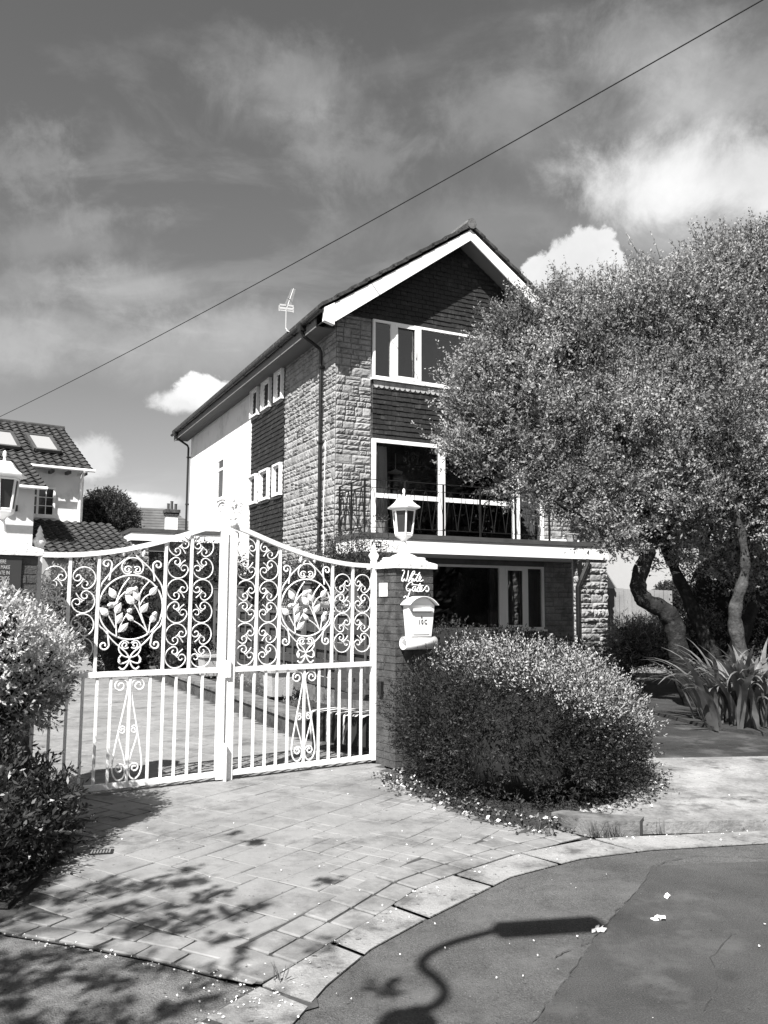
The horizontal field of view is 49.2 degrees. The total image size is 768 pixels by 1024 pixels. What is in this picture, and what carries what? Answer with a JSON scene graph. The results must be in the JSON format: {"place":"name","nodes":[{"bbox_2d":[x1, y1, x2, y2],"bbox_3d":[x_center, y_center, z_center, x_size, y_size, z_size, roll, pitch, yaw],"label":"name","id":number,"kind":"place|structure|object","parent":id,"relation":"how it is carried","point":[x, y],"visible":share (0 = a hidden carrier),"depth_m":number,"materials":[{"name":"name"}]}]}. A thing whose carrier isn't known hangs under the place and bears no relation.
{"place":"outdoors","nodes":[
{"label":"outdoors","id":0,"kind":"place"},
{"bbox_2d":[1,670,544,983],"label":"driveway paving","id":1,"kind":"structure","parent":0,"point":[206,807],"depth_m":6.18,"materials":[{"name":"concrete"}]},
{"bbox_2d":[88,848,113,854],"bbox_3d":[-1.880,2.258,5.574,0.150,0.010,0.100,2,-6,-12],"label":"drain cover","id":2,"kind":"object","parent":1,"relation":"on","point":[100,851],"visible":1,"depth_m":5.55,"materials":[{"name":"black metal"}]},
{"bbox_2d":[0,828,580,983],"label":"driveway edging","id":3,"kind":"object","parent":1,"relation":"on","point":[249,961],"visible":0.99,"depth_m":4.25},
{"bbox_2d":[307,671,369,749],"bbox_3d":[-0.246,2.270,9.428,1.240,0.870,0.487,-5,-8,38],"label":"bench","id":4,"kind":"object","parent":1,"relation":"on","point":[344,724],"visible":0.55,"depth_m":9.47,"materials":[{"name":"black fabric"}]},
{"bbox_2d":[0,0,762,416],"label":"overhead cable","id":5,"kind":"object","parent":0,"point":[426,190],"visible":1,"depth_m":15.64,"materials":[{"name":"black plastic"}]},
{"bbox_2d":[0,638,767,1023],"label":"ground","id":6,"kind":"structure","parent":0,"point":[6,914],"depth_m":4.87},
{"bbox_2d":[0,824,68,907],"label":"bed","id":7,"kind":"object","parent":6,"relation":"on","point":[6,902],"visible":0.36,"depth_m":4.95,"materials":[{"name":"soil"}]},
{"bbox_2d":[0,544,43,770],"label":"brick gate pillar","id":8,"kind":"structure","parent":7,"relation":"on","point":[29,555],"depth_m":6.76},
{"bbox_2d":[0,556,21,591],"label":"gate sign","id":9,"kind":"object","parent":8,"relation":"attached to","point":[10,568],"visible":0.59,"depth_m":6.68,"materials":[{"name":"grey"}]},
{"bbox_2d":[0,451,29,545],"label":"gate lantern","id":10,"kind":"object","parent":8,"relation":"on","point":[11,476],"visible":0.98,"depth_m":6.88,"materials":[{"name":"white metal"}]},
{"bbox_2d":[28,522,228,794],"bbox_3d":[-2.266,1.247,7.534,1.773,2.426,0.113,4,-8,-33],"label":"gate leaf","id":11,"kind":"object","parent":8,"relation":"attached to","point":[39,541],"visible":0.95,"depth_m":7.58,"materials":[{"name":"paint"}]},
{"bbox_2d":[0,577,87,754],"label":"variegated shrub","id":12,"kind":"object","parent":7,"relation":"on","point":[35,663],"visible":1,"depth_m":5.62,"materials":[{"name":"grey plant"}]},
{"bbox_2d":[0,733,98,898],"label":"shrub","id":13,"kind":"object","parent":7,"relation":"on","point":[32,821],"visible":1,"depth_m":5.25,"materials":[{"name":"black plant"}]},
{"bbox_2d":[0,419,146,670],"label":"neighbouring house","id":14,"kind":"structure","parent":6,"relation":"on","point":[52,464],"depth_m":23.51,"materials":[{"name":"concrete"}]},
{"bbox_2d":[34,487,56,518],"bbox_3d":[-9.635,-0.279,23.456,0.950,0.890,0.120,5,-8,-35],"label":"window","id":15,"kind":"structure","parent":14,"relation":"in","point":[44,500],"depth_m":23.54,"materials":[{"name":"white"}]},
{"bbox_2d":[80,485,144,559],"bbox_3d":[-9.666,0.488,29.147,2.648,2.915,2.639,5,-8,-39],"label":"round topped tree","id":16,"kind":"object","parent":6,"relation":"on","point":[119,512],"visible":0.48,"depth_m":28.58,"materials":[{"name":"black plant"}]},
{"bbox_2d":[0,936,250,1023],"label":"footway","id":17,"kind":"structure","parent":6,"relation":"on","point":[40,983],"depth_m":3.61,"materials":[{"name":"concrete"}]},
{"bbox_2d":[91,508,188,559],"bbox_3d":[-11.415,2.946,40.402,5.600,6.270,5.600,3,-7,-20],"label":"bungalow","id":18,"kind":"object","parent":6,"relation":"on","point":[154,518],"visible":0.09,"depth_m":39.62,"materials":[{"name":"tile"}]},
{"bbox_2d":[163,501,180,551],"bbox_3d":[-9.187,1.007,36.105,0.629,2.954,0.629,3,-7,-26],"label":"chimney stack","id":19,"kind":"object","parent":18,"relation":"on","point":[171,514],"visible":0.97,"depth_m":35.99,"materials":[{"name":"brick"}]},
{"bbox_2d":[111,528,238,587],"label":"garage","id":20,"kind":"structure","parent":6,"relation":"on","point":[135,536],"depth_m":23.18,"materials":[{"name":"white paint"}]},
{"bbox_2d":[212,588,218,649],"bbox_3d":[-3.687,2.670,18.328,0.130,2.010,0.120,3,-7,-26],"label":"fence post","id":21,"kind":"object","parent":6,"relation":"on","point":[216,591],"visible":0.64,"depth_m":18.35,"materials":[{"name":"grey wood"}]},
{"bbox_2d":[143,663,369,737],"bbox_3d":[-3.488,3.280,16.617,1.150,0.420,15.586,3,-7,-26],"label":"raised bed","id":22,"kind":"object","parent":6,"relation":"on","point":[209,692],"visible":0.35,"depth_m":12.78,"materials":[{"name":"brick"}]},
{"bbox_2d":[40,557,150,657],"bbox_3d":[-6.610,2.148,18.852,2.681,2.343,2.190,0,-6,0],"label":"garden shrub","id":23,"kind":"object","parent":22,"relation":"on","point":[86,621],"visible":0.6,"depth_m":18.44,"materials":[{"name":"black plant"}]},
{"bbox_2d":[86,535,265,671],"bbox_3d":[-5.098,2.264,20.329,4.337,3.399,5.474,0,-6,0],"label":"drive hedge","id":24,"kind":"object","parent":22,"relation":"on","point":[148,654],"visible":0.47,"depth_m":19.04,"materials":[{"name":"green"}]},
{"bbox_2d":[192,647,216,675],"bbox_3d":[-3.460,2.956,16.659,0.726,0.574,0.632,2,-7,-19],"label":"planter","id":25,"kind":"object","parent":22,"relation":"on","point":[203,659],"visible":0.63,"depth_m":16.50,"materials":[{"name":"white ceramic"}]},
{"bbox_2d":[235,586,244,678],"bbox_3d":[-2.875,2.490,16.676,0.130,2.010,0.120,3,-7,-26],"label":"fence post","id":26,"kind":"object","parent":22,"relation":"in","point":[240,588],"visible":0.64,"depth_m":16.68,"materials":[{"name":"grey wood"}]},
{"bbox_2d":[214,591,236,664],"bbox_3d":[-3.292,2.391,17.517,0.062,1.490,1.769,3,-7,-26],"label":"board fence","id":27,"kind":"object","parent":26,"relation":"attached to","point":[215,626],"visible":0.2,"depth_m":18.20,"materials":[{"name":"grey wood"}]},
{"bbox_2d":[191,665,333,707],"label":"bed plants","id":28,"kind":"object","parent":22,"relation":"on","point":[312,699],"visible":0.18,"depth_m":13.18,"materials":[{"name":"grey plant"}]},
{"bbox_2d":[259,662,296,696],"bbox_3d":[-1.674,2.591,13.044,0.527,0.518,0.520,4,-7,-30],"label":"planter","id":29,"kind":"object","parent":22,"relation":"on","point":[282,675],"visible":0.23,"depth_m":12.86,"materials":[{"name":"white concrete"}]},
{"bbox_2d":[301,582,311,697],"bbox_3d":[-1.251,2.130,13.371,0.130,2.010,0.120,3,-7,-26],"label":"fence post","id":30,"kind":"object","parent":22,"relation":"in","point":[306,585],"visible":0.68,"depth_m":13.38,"materials":[{"name":"grey wood"}]},
{"bbox_2d":[267,588,301,679],"bbox_3d":[-1.669,2.031,14.212,0.062,1.490,1.769,3,-7,-26],"label":"board fence","id":31,"kind":"object","parent":30,"relation":"attached to","point":[287,657],"visible":0.55,"depth_m":14.18,"materials":[{"name":"grey wood"}]},
{"bbox_2d":[347,579,358,707],"bbox_3d":[-0.440,1.950,11.718,0.130,2.010,0.120,3,-7,-26],"label":"fence post","id":32,"kind":"object","parent":22,"relation":"on","point":[349,610],"visible":0.36,"depth_m":11.76,"materials":[{"name":"grey wood"}]},
{"bbox_2d":[304,587,348,690],"bbox_3d":[-0.857,1.861,12.558,0.061,1.468,1.768,3,-7,-26],"label":"board fence","id":33,"kind":"object","parent":32,"relation":"attached to","point":[320,649],"visible":0.53,"depth_m":12.53,"materials":[{"name":"grey wood"}]},
{"bbox_2d":[351,588,369,694],"bbox_3d":[-0.045,1.671,10.907,0.061,1.490,1.769,3,-7,-26],"label":"board fence","id":34,"kind":"object","parent":32,"relation":"attached to","point":[361,656],"visible":0.2,"depth_m":11.41,"materials":[{"name":"grey wood"}]},
{"bbox_2d":[265,584,274,663],"bbox_3d":[-2.063,2.310,15.023,0.130,2.010,0.120,3,-7,-26],"label":"fence post","id":35,"kind":"object","parent":6,"relation":"on","point":[267,601],"visible":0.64,"depth_m":15.04,"materials":[{"name":"grey wood"}]},
{"bbox_2d":[238,591,265,665],"bbox_3d":[-2.480,2.222,15.863,0.061,1.468,1.768,3,-7,-26],"label":"board fence","id":36,"kind":"object","parent":35,"relation":"attached to","point":[245,617],"visible":0.66,"depth_m":16.00,"materials":[{"name":"grey wood"}]},
{"bbox_2d":[241,521,399,611],"bbox_3d":[-1.121,1.127,15.554,3.021,2.006,2.019,0,-6,0],"label":"climbing shrub","id":37,"kind":"object","parent":6,"relation":"on","point":[338,570],"visible":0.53,"depth_m":15.39,"materials":[{"name":"grey plant"}]},
{"bbox_2d":[170,218,608,681],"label":"house","id":38,"kind":"structure","parent":6,"relation":"on","point":[301,432],"depth_m":19.57,"materials":[{"name":"stone"}]},
{"bbox_2d":[214,456,225,501],"bbox_3d":[-5.081,-1.008,26.004,0.104,1.335,0.860,3,-7,-26],"label":"side window","id":39,"kind":"structure","parent":38,"relation":"in","point":[221,463],"depth_m":25.97,"materials":[{"name":"white plastic"}]},
{"bbox_2d":[247,473,257,507],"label":"side window","id":40,"kind":"structure","parent":38,"relation":"in","point":[254,476],"depth_m":22.86,"materials":[{"name":"white"}]},
{"bbox_2d":[249,386,259,420],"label":"side window","id":41,"kind":"structure","parent":38,"relation":"in","point":[256,390],"depth_m":23.13,"materials":[{"name":"white plastic"}]},
{"bbox_2d":[258,468,270,504],"bbox_3d":[-3.127,-0.671,22.010,0.140,0.890,0.735,3,-7,-26],"label":"side window","id":42,"kind":"structure","parent":38,"relation":"in","point":[266,471],"depth_m":21.98,"materials":[{"name":"white plastic"}]},
{"bbox_2d":[260,377,271,413],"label":"side window","id":43,"kind":"structure","parent":38,"relation":"in","point":[268,381],"depth_m":22.26,"materials":[{"name":"white plastic"}]},
{"bbox_2d":[271,462,283,499],"bbox_3d":[-2.670,-0.772,21.079,0.140,0.890,0.590,3,-7,-26],"label":"side window","id":44,"kind":"structure","parent":38,"relation":"in","point":[279,465],"depth_m":20.97,"materials":[{"name":"white plastic"}]},
{"bbox_2d":[273,368,285,404],"bbox_3d":[-2.659,-3.188,21.347,0.140,0.870,0.590,3,-7,-26],"label":"side window","id":45,"kind":"structure","parent":38,"relation":"in","point":[280,372],"depth_m":21.27,"materials":[{"name":"white"}]},
{"bbox_2d":[279,288,295,331],"bbox_3d":[-2.086,-4.652,19.403,0.382,1.245,0.601,12,-13,-61],"label":"tv aerial","id":46,"kind":"object","parent":38,"relation":"attached to","point":[289,305],"visible":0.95,"depth_m":19.45,"materials":[{"name":"silver metal"}]},
{"bbox_2d":[360,518,371,531],"bbox_3d":[-0.364,0.274,17.034,0.256,0.346,0.329,-1,-7,13],"label":"flower pot","id":47,"kind":"object","parent":38,"relation":"on","point":[368,527],"visible":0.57,"depth_m":16.98,"materials":[{"name":"grey ceramic"}]},
{"bbox_2d":[373,514,389,532],"bbox_3d":[-0.053,0.220,17.098,0.370,0.472,0.463,1,-6,-6],"label":"flower pot","id":48,"kind":"object","parent":38,"relation":"on","point":[382,522],"visible":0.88,"depth_m":16.98,"materials":[{"name":"grey ceramic"}]},
{"bbox_2d":[371,438,516,538],"bbox_3d":[1.423,-0.429,18.978,3.760,2.180,0.070,3,-7,-26],"label":"window","id":49,"kind":"structure","parent":38,"relation":"in","point":[441,478],"depth_m":18.73,"materials":[{"name":"white plastic"}]},
{"bbox_2d":[370,319,540,393],"bbox_3d":[1.799,-3.474,19.466,4.620,1.375,0.120,3,-7,-26],"label":"window","id":50,"kind":"structure","parent":38,"relation":"in","point":[393,377],"depth_m":18.74,"materials":[{"name":"white"}]},
{"bbox_2d":[433,564,547,631],"bbox_3d":[2.241,1.970,19.090,3.540,1.515,0.120,3,-7,-26],"label":"window","id":51,"kind":"structure","parent":38,"relation":"in","point":[502,570],"depth_m":19.41,"materials":[{"name":"white"}]},
{"bbox_2d":[516,454,543,539],"bbox_3d":[3.472,-0.309,19.971,0.760,2.180,0.070,3,-7,-26],"label":"balcony door","id":52,"kind":"structure","parent":38,"relation":"in","point":[518,502],"depth_m":19.81,"materials":[{"name":"white"}]},
{"bbox_2d":[367,558,437,768],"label":"brick gate pillar","id":53,"kind":"structure","parent":6,"relation":"on","point":[392,592],"depth_m":8.74,"materials":[{"name":"brick"}]},
{"bbox_2d":[217,492,378,781],"bbox_3d":[-0.838,1.218,8.460,1.855,2.741,0.115,4,-8,-33],"label":"gate leaf","id":54,"kind":"object","parent":53,"relation":"attached to","point":[231,668],"visible":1,"depth_m":8.38,"materials":[{"name":"paint"}]},
{"bbox_2d":[382,489,424,560],"bbox_3d":[0.215,0.157,9.106,0.376,0.832,0.360,6,-8,-41],"label":"gate lantern","id":55,"kind":"object","parent":53,"relation":"on","point":[403,508],"visible":0.95,"depth_m":9.03,"materials":[{"name":"white metal"}]},
{"bbox_2d":[401,570,428,597],"bbox_3d":[0.323,0.757,8.800,0.358,0.292,0.037,4,-8,-33],"label":"name sign","id":56,"kind":"object","parent":53,"relation":"attached to","point":[412,581],"visible":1,"depth_m":8.78,"materials":[{"name":"paint"}]},
{"bbox_2d":[399,596,438,649],"bbox_3d":[0.371,1.150,8.701,0.400,0.549,0.175,4,-8,-33],"label":"letterbox","id":57,"kind":"object","parent":53,"relation":"attached to","point":[418,612],"visible":0.98,"depth_m":8.66,"materials":[{"name":"white metal"}]},
{"bbox_2d":[395,763,634,829],"bbox_3d":[1.959,2.944,11.642,3.000,0.060,11.109,-1,-6,8],"label":"planting bed","id":58,"kind":"object","parent":6,"relation":"on","point":[533,811],"visible":0.2,"depth_m":6.75,"materials":[{"name":"soil"}]},
{"bbox_2d":[375,627,670,819],"bbox_3d":[1.255,1.820,7.857,2.686,1.478,3.032,0,-6,0],"label":"heather bush","id":59,"kind":"object","parent":58,"relation":"on","point":[519,727],"visible":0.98,"depth_m":7.05,"materials":[{"name":"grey plant"}]},
{"bbox_2d":[368,766,680,835],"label":"leaf litter","id":60,"kind":"object","parent":58,"relation":"on","point":[545,817],"visible":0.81,"depth_m":6.82,"materials":[{"name":"white plant"}]},
{"bbox_2d":[432,613,655,692],"bbox_3d":[2.783,2.717,16.101,4.546,1.585,2.958,0,-6,0],"label":"house bed shrub","id":61,"kind":"object","parent":58,"relation":"on","point":[440,635],"visible":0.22,"depth_m":15.59,"materials":[{"name":"grey plant"}]},
{"bbox_2d":[551,810,643,836],"bbox_3d":[1.564,2.306,6.175,0.661,0.115,0.260,-2,-7,20],"label":"kerb stone","id":62,"kind":"object","parent":6,"relation":"on","point":[628,824],"visible":0.9,"depth_m":6.12,"materials":[{"name":"concrete"}]},
{"bbox_2d":[607,588,671,672],"bbox_3d":[6.040,2.791,19.787,1.538,1.982,0.110,0,-6,4],"label":"close board fence","id":63,"kind":"object","parent":6,"relation":"on","point":[617,598],"visible":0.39,"depth_m":19.83,"materials":[{"name":"grey wood"}]},
{"bbox_2d":[652,578,684,612],"bbox_3d":[7.544,2.230,21.900,1.279,1.051,1.211,0,-6,0],"label":"clipped bush","id":64,"kind":"object","parent":6,"relation":"on","point":[667,586],"visible":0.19,"depth_m":21.63,"materials":[{"name":"grey plant"}]},
{"bbox_2d":[603,688,767,757],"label":"side drive","id":65,"kind":"structure","parent":6,"relation":"on","point":[681,740],"depth_m":9.81,"materials":[{"name":"concrete"}]},
{"bbox_2d":[633,675,767,736],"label":"tree bed","id":66,"kind":"object","parent":6,"relation":"on","point":[665,698],"visible":0.39,"depth_m":12.75,"materials":[{"name":"soil"}]},
{"bbox_2d":[412,207,767,707],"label":"tree","id":67,"kind":"object","parent":66,"relation":"on","point":[632,395],"visible":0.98,"depth_m":13.15,"materials":[{"name":"grey plant"}]},
{"bbox_2d":[595,610,684,680],"bbox_3d":[5.468,2.727,17.245,1.997,1.588,1.964,0,-6,0],"label":"grassy shrub","id":68,"kind":"object","parent":66,"relation":"on","point":[632,637],"visible":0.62,"depth_m":17.14,"materials":[{"name":"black plant"}]},
{"bbox_2d":[634,638,767,730],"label":"strap leaf clump","id":69,"kind":"object","parent":66,"relation":"on","point":[736,693],"visible":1,"depth_m":10.80,"materials":[{"name":"plant"}]},
{"bbox_2d":[647,491,767,682],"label":"dense shrub","id":70,"kind":"object","parent":66,"relation":"on","point":[713,605],"visible":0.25,"depth_m":16.26,"materials":[{"name":"grey plant"}]},
{"bbox_2d":[0,0,767,559],"label":"sky","id":71,"kind":"structure","parent":0,"point":[161,161],"materials":[{"name":"grey"}]},
{"bbox_2d":[295,844,767,1023],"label":"road","id":72,"kind":"structure","parent":0,"point":[425,977],"depth_m":4.04,"materials":[{"name":"grey asphalt"}]},
{"bbox_2d":[196,830,767,1023],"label":"channel stones","id":73,"kind":"object","parent":72,"relation":"on","point":[331,963],"visible":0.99,"depth_m":4.54,"materials":[{"name":"concrete"}]},
{"bbox_2d":[201,987,317,1023],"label":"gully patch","id":74,"kind":"object","parent":73,"relation":"on","point":[313,1004],"visible":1,"depth_m":3.50,"materials":[{"name":"concrete"}]},
{"bbox_2d":[4,770,766,1023],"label":"petals","id":75,"kind":"object","parent":73,"relation":"on","point":[240,984],"visible":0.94,"depth_m":3.78,"materials":[{"name":"white plant"}]},
{"bbox_2d":[272,819,663,979],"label":"weeds","id":76,"kind":"object","parent":73,"relation":"on","point":[275,970],"visible":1,"depth_m":6.00,"materials":[{"name":"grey plant"}]},
{"bbox_2d":[592,925,606,932],"bbox_3d":[1.095,2.125,4.271,0.082,0.026,0.052,0,-6,0],"label":"litter scrap","id":77,"kind":"object","parent":72,"relation":"on","point":[597,928],"visible":1,"depth_m":4.26,"materials":[{"name":"white paper"}]},
{"bbox_2d":[536,861,767,1023],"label":"road patch","id":78,"kind":"object","parent":72,"relation":"on","point":[636,964],"visible":1,"depth_m":3.96,"materials":[{"name":"grey asphalt"}]},
{"bbox_2d":[532,855,766,1020],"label":"road cracks","id":79,"kind":"object","parent":78,"relation":"on","point":[607,923],"visible":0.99,"depth_m":4.01,"materials":[{"name":"black asphalt"}]},
{"bbox_2d":[650,915,665,920],"bbox_3d":[1.449,2.146,4.433,0.077,0.026,0.034,-1,-6,11],"label":"litter scrap","id":80,"kind":"object","parent":78,"relation":"on","point":[656,917],"visible":1,"depth_m":4.43,"materials":[{"name":"white paper"}]},
{"bbox_2d":[563,527,583,541],"bbox_3d":[4.266,0.503,18.975,0.604,0.363,0.576,-4,-7,32],"label":"flower pot","id":81,"kind":"object","parent":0,"point":[571,538],"visible":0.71,"depth_m":18.88,"materials":[{"name":"grey ceramic"}]},
{"bbox_2d":[571,488,713,649],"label":"rendered house","id":82,"kind":"structure","parent":0,"point":[619,573],"depth_m":25.11,"materials":[{"name":"concrete"}]},
{"bbox_2d":[584,756,767,833],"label":"pavement","id":83,"kind":"structure","parent":0,"point":[704,801],"depth_m":6.95,"materials":[{"name":"concrete"}]}
]}

